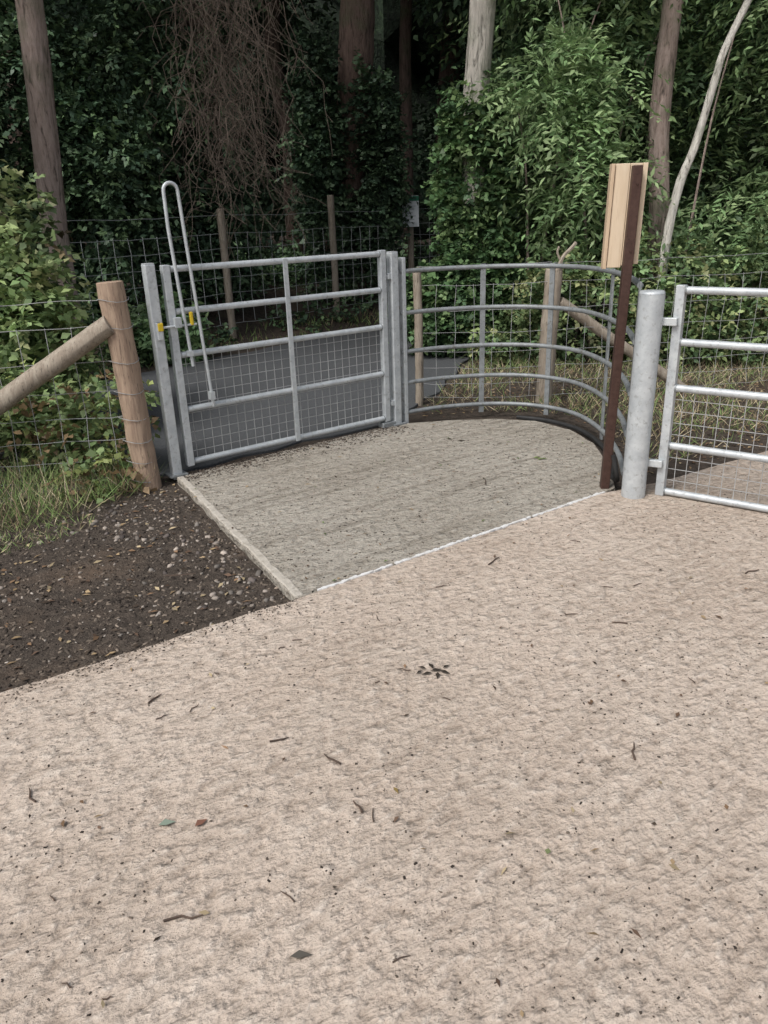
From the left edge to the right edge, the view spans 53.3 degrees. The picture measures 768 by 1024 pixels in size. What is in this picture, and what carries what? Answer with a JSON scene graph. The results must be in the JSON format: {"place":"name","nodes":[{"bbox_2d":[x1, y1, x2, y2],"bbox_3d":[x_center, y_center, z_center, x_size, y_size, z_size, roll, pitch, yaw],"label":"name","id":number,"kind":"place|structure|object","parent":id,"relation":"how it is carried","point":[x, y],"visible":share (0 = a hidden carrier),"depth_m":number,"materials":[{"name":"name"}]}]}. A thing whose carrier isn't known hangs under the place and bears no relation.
{"place":"outdoors","nodes":[
{"label":"outdoors","id":0,"kind":"place"},
{"bbox_2d":[89,305,378,373],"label":"grass","id":1,"kind":"structure","parent":0,"point":[265,327],"depth_m":10.79,"materials":[{"name":"green plant"}]},
{"bbox_2d":[0,291,596,505],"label":"tarmac path","id":2,"kind":"structure","parent":0,"point":[430,362],"depth_m":7.03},
{"bbox_2d":[0,451,767,1023],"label":"concrete road","id":3,"kind":"structure","parent":0,"point":[228,959],"depth_m":2.13,"materials":[{"name":"beige concrete"}]},
{"bbox_2d":[4,598,306,707],"bbox_3d":[-0.820,0.527,2.891,1.190,0.009,0.190,-15,25,-30],"label":"grit on concrete","id":4,"kind":"object","parent":3,"relation":"on","point":[145,660],"visible":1,"depth_m":2.90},
{"bbox_2d":[0,465,767,1022],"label":"grit on concrete","id":5,"kind":"object","parent":3,"relation":"on","point":[472,773],"visible":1,"depth_m":2.15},
{"bbox_2d":[29,480,767,1016],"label":"fallen leaves","id":6,"kind":"object","parent":3,"relation":"on","point":[205,912],"visible":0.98,"depth_m":2.05,"materials":[{"name":"brown plant"}]},
{"bbox_2d":[317,491,604,590],"bbox_3d":[0.482,0.114,3.832,1.899,0.010,0.030,-16,26,-32],"label":"concrete joint strip","id":7,"kind":"object","parent":3,"relation":"on","point":[435,549],"visible":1,"depth_m":3.72,"materials":[{"name":"beige concrete"}]},
{"bbox_2d":[0,229,767,692],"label":"ground","id":8,"kind":"structure","parent":0,"point":[26,611],"depth_m":4.09,"materials":[{"name":"soil"}]},
{"bbox_2d":[0,11,33,183],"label":"tree","id":9,"kind":"object","parent":8,"relation":"on","point":[17,132],"visible":0.02,"depth_m":13.28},
{"bbox_2d":[0,511,98,553],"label":"grass","id":10,"kind":"structure","parent":8,"relation":"on","point":[45,523],"depth_m":4.15,"materials":[{"name":"green plant"}]},
{"bbox_2d":[15,0,93,374],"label":"pine tree","id":11,"kind":"object","parent":8,"relation":"on","point":[35,51],"visible":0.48,"depth_m":7.30,"materials":[{"name":"brown plant"}]},
{"bbox_2d":[0,159,112,453],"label":"hedge bush","id":12,"kind":"object","parent":8,"relation":"on","point":[36,271],"visible":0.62,"depth_m":5.38,"materials":[{"name":"green plant"}]},
{"bbox_2d":[0,280,161,490],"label":"wooden wire fence","id":13,"kind":"object","parent":8,"relation":"on","point":[112,325],"visible":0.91,"depth_m":4.44,"materials":[{"name":"brown wood"}]},
{"bbox_2d":[0,359,166,503],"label":"bramble","id":14,"kind":"object","parent":8,"relation":"on","point":[53,430],"visible":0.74,"depth_m":4.86,"materials":[{"name":"green plant"}]},
{"bbox_2d":[0,439,166,532],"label":"grass","id":15,"kind":"structure","parent":8,"relation":"on","point":[11,480],"depth_m":4.53,"materials":[{"name":"green plant"}]},
{"bbox_2d":[0,0,243,322],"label":"holly bush","id":16,"kind":"object","parent":8,"relation":"on","point":[135,156],"visible":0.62,"depth_m":9.09,"materials":[{"name":"green plant"}]},
{"bbox_2d":[131,0,332,259],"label":"hanging dead twigs","id":17,"kind":"object","parent":16,"relation":"attached to","point":[230,103],"visible":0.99,"depth_m":8.98,"materials":[{"name":"brown plant"}]},
{"bbox_2d":[36,284,213,380],"bbox_3d":[-3.447,-3.233,7.460,3.572,4.749,1.784,-18,27,-35],"label":"laurel bush","id":18,"kind":"object","parent":8,"relation":"on","point":[140,337],"visible":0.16,"depth_m":8.64,"materials":[{"name":"green plant"}]},
{"bbox_2d":[0,487,282,614],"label":"gravel stones","id":19,"kind":"object","parent":8,"relation":"on","point":[213,594],"visible":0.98,"depth_m":3.93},
{"bbox_2d":[0,486,286,688],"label":"bark mulch","id":20,"kind":"object","parent":8,"relation":"on","point":[117,602],"visible":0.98,"depth_m":3.52,"materials":[{"name":"brown soil"}]},
{"bbox_2d":[141,263,187,479],"bbox_3d":[-1.349,-0.829,4.673,0.118,1.316,0.105,-17,26,-34],"label":"metal gate post","id":21,"kind":"object","parent":8,"relation":"on","point":[160,354],"visible":0.95,"depth_m":4.64,"materials":[{"name":"silver metal"}]},
{"bbox_2d":[176,6,192,108],"bbox_3d":[-2.635,-10.062,13.781,5.621,11.075,7.749,11,25,29],"label":"tree","id":22,"kind":"object","parent":8,"relation":"on","point":[185,33],"depth_m":14.48,"materials":[{"name":"brown wood"}]},
{"bbox_2d":[184,0,235,317],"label":"tree","id":23,"kind":"object","parent":8,"relation":"on","point":[223,313],"visible":0.12,"depth_m":10.19,"materials":[{"name":"brown wood"}]},
{"bbox_2d":[74,237,443,363],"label":"bramble undergrowth","id":24,"kind":"object","parent":8,"relation":"on","point":[285,253],"visible":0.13,"depth_m":12.30,"materials":[{"name":"green plant"}]},
{"bbox_2d":[155,181,394,466],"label":"metal gate","id":25,"kind":"structure","parent":8,"relation":"on","point":[174,322],"depth_m":5.04,"materials":[{"name":"metal"}]},
{"bbox_2d":[138,0,417,320],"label":"ivy on tree","id":26,"kind":"object","parent":8,"relation":"on","point":[390,168],"visible":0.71,"depth_m":11.75,"materials":[{"name":"green plant"}]},
{"bbox_2d":[265,0,336,264],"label":"tree","id":27,"kind":"object","parent":8,"relation":"on","point":[276,78],"visible":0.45,"depth_m":14.48,"materials":[{"name":"brown wood"}]},
{"bbox_2d":[0,188,714,337],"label":"wooden wire fence","id":28,"kind":"object","parent":8,"relation":"on","point":[226,277],"visible":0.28,"depth_m":10.41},
{"bbox_2d":[402,196,418,226],"bbox_3d":[0.432,-4.893,12.457,0.270,0.470,0.014,-2,21,0],"label":"notice sign","id":29,"kind":"object","parent":28,"relation":"attached to","point":[414,210],"visible":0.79,"depth_m":12.47,"materials":[{"name":"white plastic"}]},
{"bbox_2d":[0,0,767,284],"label":"woodland understorey","id":30,"kind":"object","parent":8,"relation":"on","point":[265,201],"visible":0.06,"depth_m":16.07,"materials":[{"name":"green plant"}]},
{"bbox_2d":[0,0,767,239],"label":"distant woodland","id":31,"kind":"object","parent":8,"relation":"on","point":[386,33],"visible":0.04,"depth_m":23.58,"materials":[{"name":"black plant"}]},
{"bbox_2d":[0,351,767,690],"bbox_3d":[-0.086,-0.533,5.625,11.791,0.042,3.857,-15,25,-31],"label":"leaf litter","id":32,"kind":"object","parent":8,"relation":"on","point":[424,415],"visible":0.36,"depth_m":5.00,"materials":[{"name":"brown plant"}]},
{"bbox_2d":[28,479,758,999],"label":"twigs","id":33,"kind":"object","parent":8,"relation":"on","point":[326,755],"visible":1,"depth_m":2.27,"materials":[{"name":"brown wood"}]},
{"bbox_2d":[177,419,614,600],"bbox_3d":[0.200,-0.202,4.841,2.894,0.120,2.018,-16,26,-32],"label":"concrete pad","id":34,"kind":"object","parent":8,"relation":"on","point":[326,509],"visible":0.84,"depth_m":4.48,"materials":[{"name":"grey concrete"}]},
{"bbox_2d":[178,476,302,595],"bbox_3d":[-0.829,0.074,4.080,0.052,0.020,1.911,-13,24,-26],"label":"concrete pad margin","id":35,"kind":"object","parent":34,"relation":"attached to","point":[279,576],"visible":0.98,"depth_m":3.85,"materials":[{"name":"beige concrete"}]},
{"bbox_2d":[184,425,413,487],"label":"gravel","id":36,"kind":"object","parent":34,"relation":"on","point":[370,431],"visible":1,"depth_m":5.28,"materials":[{"name":"gravel"}]},
{"bbox_2d":[378,420,395,427],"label":"gate stop block","id":37,"kind":"structure","parent":34,"relation":"on","point":[384,424],"depth_m":5.82,"materials":[{"name":"metal"}]},
{"bbox_2d":[194,424,598,580],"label":"fallen leaves","id":38,"kind":"object","parent":34,"relation":"on","point":[377,488],"visible":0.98,"depth_m":4.53,"materials":[{"name":"brown plant"}]},
{"bbox_2d":[386,251,406,426],"bbox_3d":[0.077,-1.255,5.675,0.118,1.286,0.105,-17,26,-34],"label":"metal gate post","id":39,"kind":"object","parent":34,"relation":"on","point":[394,328],"visible":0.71,"depth_m":5.63,"materials":[{"name":"grey metal"}]},
{"bbox_2d":[191,419,610,592],"bbox_3d":[0.208,-0.259,4.821,2.875,0.014,2.019,-16,26,-33],"label":"grit on pad","id":40,"kind":"object","parent":34,"relation":"on","point":[402,493],"visible":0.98,"depth_m":4.54,"materials":[{"name":"grey gravel"}]},
{"bbox_2d":[159,438,720,957],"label":"fallen leaves","id":41,"kind":"object","parent":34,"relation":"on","point":[295,954],"visible":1,"depth_m":2.07,"materials":[{"name":"brown plant"}]},
{"bbox_2d":[516,415,613,478],"bbox_3d":[1.340,-0.486,5.285,0.321,0.030,1.548,-6,22,-10],"label":"black hose","id":42,"kind":"object","parent":34,"relation":"on","point":[580,430],"visible":0.69,"depth_m":5.68,"materials":[{"name":"rubber"}]},
{"bbox_2d":[610,455,619,481],"bbox_3d":[1.339,-0.263,4.443,0.062,0.207,0.255,3,22,13],"label":"black hose","id":43,"kind":"object","parent":34,"relation":"on","point":[615,477],"visible":0.96,"depth_m":4.33,"materials":[{"name":"rubber"}]},
{"bbox_2d":[600,162,648,488],"bbox_3d":[1.251,-0.935,4.146,0.197,1.742,0.106,3,22,13],"label":"sign post","id":44,"kind":"object","parent":34,"relation":"on","point":[627,182],"visible":0.92,"depth_m":3.97,"materials":[{"name":"brown paint"}]},
{"bbox_2d":[399,0,413,268],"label":"tree","id":45,"kind":"object","parent":8,"relation":"on","point":[405,85],"visible":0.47,"depth_m":14.02,"materials":[{"name":"brown plant"}]},
{"bbox_2d":[430,0,462,257],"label":"tree","id":46,"kind":"object","parent":8,"relation":"on","point":[447,71],"visible":0.17,"depth_m":15.58,"materials":[{"name":"brown wood"}]},
{"bbox_2d":[387,68,532,357],"bbox_3d":[0.790,-3.056,8.346,1.700,3.196,1.206,-2,21,0],"label":"ivy on tree","id":47,"kind":"object","parent":8,"relation":"on","point":[458,237],"visible":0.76,"depth_m":8.10,"materials":[{"name":"green plant"}]},
{"bbox_2d":[462,0,495,354],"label":"tree","id":48,"kind":"object","parent":8,"relation":"on","point":[479,50],"visible":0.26,"depth_m":7.67,"materials":[{"name":"beige plant"}]},
{"bbox_2d":[398,257,642,476],"bbox_3d":[1.107,-1.092,5.232,0.957,1.240,2.059,-17,26,-34],"label":"curved metal railing","id":49,"kind":"object","parent":8,"relation":"on","point":[550,307],"visible":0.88,"depth_m":5.71,"materials":[{"name":"metal"}]},
{"bbox_2d":[413,253,767,405],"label":"wooden wire fence","id":50,"kind":"object","parent":8,"relation":"on","point":[591,324],"visible":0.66,"depth_m":6.38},
{"bbox_2d":[556,241,576,271],"bbox_3d":[1.451,-2.011,6.123,0.187,0.287,0.055,-4,22,-6],"label":"dead branch","id":51,"kind":"object","parent":50,"relation":"attached to","point":[568,250],"visible":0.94,"depth_m":6.08,"materials":[{"name":"beige wood"}]},
{"bbox_2d":[423,335,767,461],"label":"grass","id":52,"kind":"structure","parent":8,"relation":"on","point":[657,384],"depth_m":6.76,"materials":[{"name":"green plant"}]},
{"bbox_2d":[427,0,767,349],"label":"elder shrub","id":53,"kind":"object","parent":8,"relation":"on","point":[716,158],"visible":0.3,"depth_m":8.48,"materials":[{"name":"green plant"}]},
{"bbox_2d":[592,14,626,287],"bbox_3d":[3.265,-9.514,13.318,6.866,11.123,7.248,-2,21,0],"label":"tree","id":54,"kind":"object","parent":8,"relation":"on","point":[607,150],"visible":0.02,"depth_m":14.33,"materials":[{"name":"plant"}]},
{"bbox_2d":[452,207,767,370],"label":"shrub undergrowth","id":55,"kind":"object","parent":8,"relation":"on","point":[527,316],"visible":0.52,"depth_m":7.69,"materials":[{"name":"green plant"}]},
{"bbox_2d":[459,0,767,320],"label":"ash sapling","id":56,"kind":"object","parent":8,"relation":"on","point":[566,67],"visible":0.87,"depth_m":7.53,"materials":[{"name":"green plant"}]},
{"bbox_2d":[513,0,766,348],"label":"shrub stems","id":57,"kind":"object","parent":8,"relation":"on","point":[603,205],"visible":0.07,"depth_m":8.19,"materials":[{"name":"brown plant"}]},
{"bbox_2d":[621,289,677,498],"bbox_3d":[1.402,-0.564,4.075,0.193,1.185,0.130,13,26,34],"label":"round metal post","id":58,"kind":"object","parent":8,"relation":"on","point":[650,323],"visible":0.96,"depth_m":4.01,"materials":[{"name":"metal"}]},
{"bbox_2d":[655,284,767,512],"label":"metal gate","id":59,"kind":"structure","parent":58,"relation":"attached to","point":[677,343],"depth_m":3.98,"materials":[{"name":"metal"}]},
{"bbox_2d":[630,0,683,344],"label":"tree","id":60,"kind":"object","parent":8,"relation":"on","point":[665,62],"visible":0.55,"depth_m":7.78,"materials":[{"name":"brown plant"}]},
{"bbox_2d":[657,0,751,362],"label":"birch tree","id":61,"kind":"object","parent":8,"relation":"on","point":[681,180],"visible":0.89,"depth_m":7.30,"materials":[{"name":"beige plant"}]}
]}

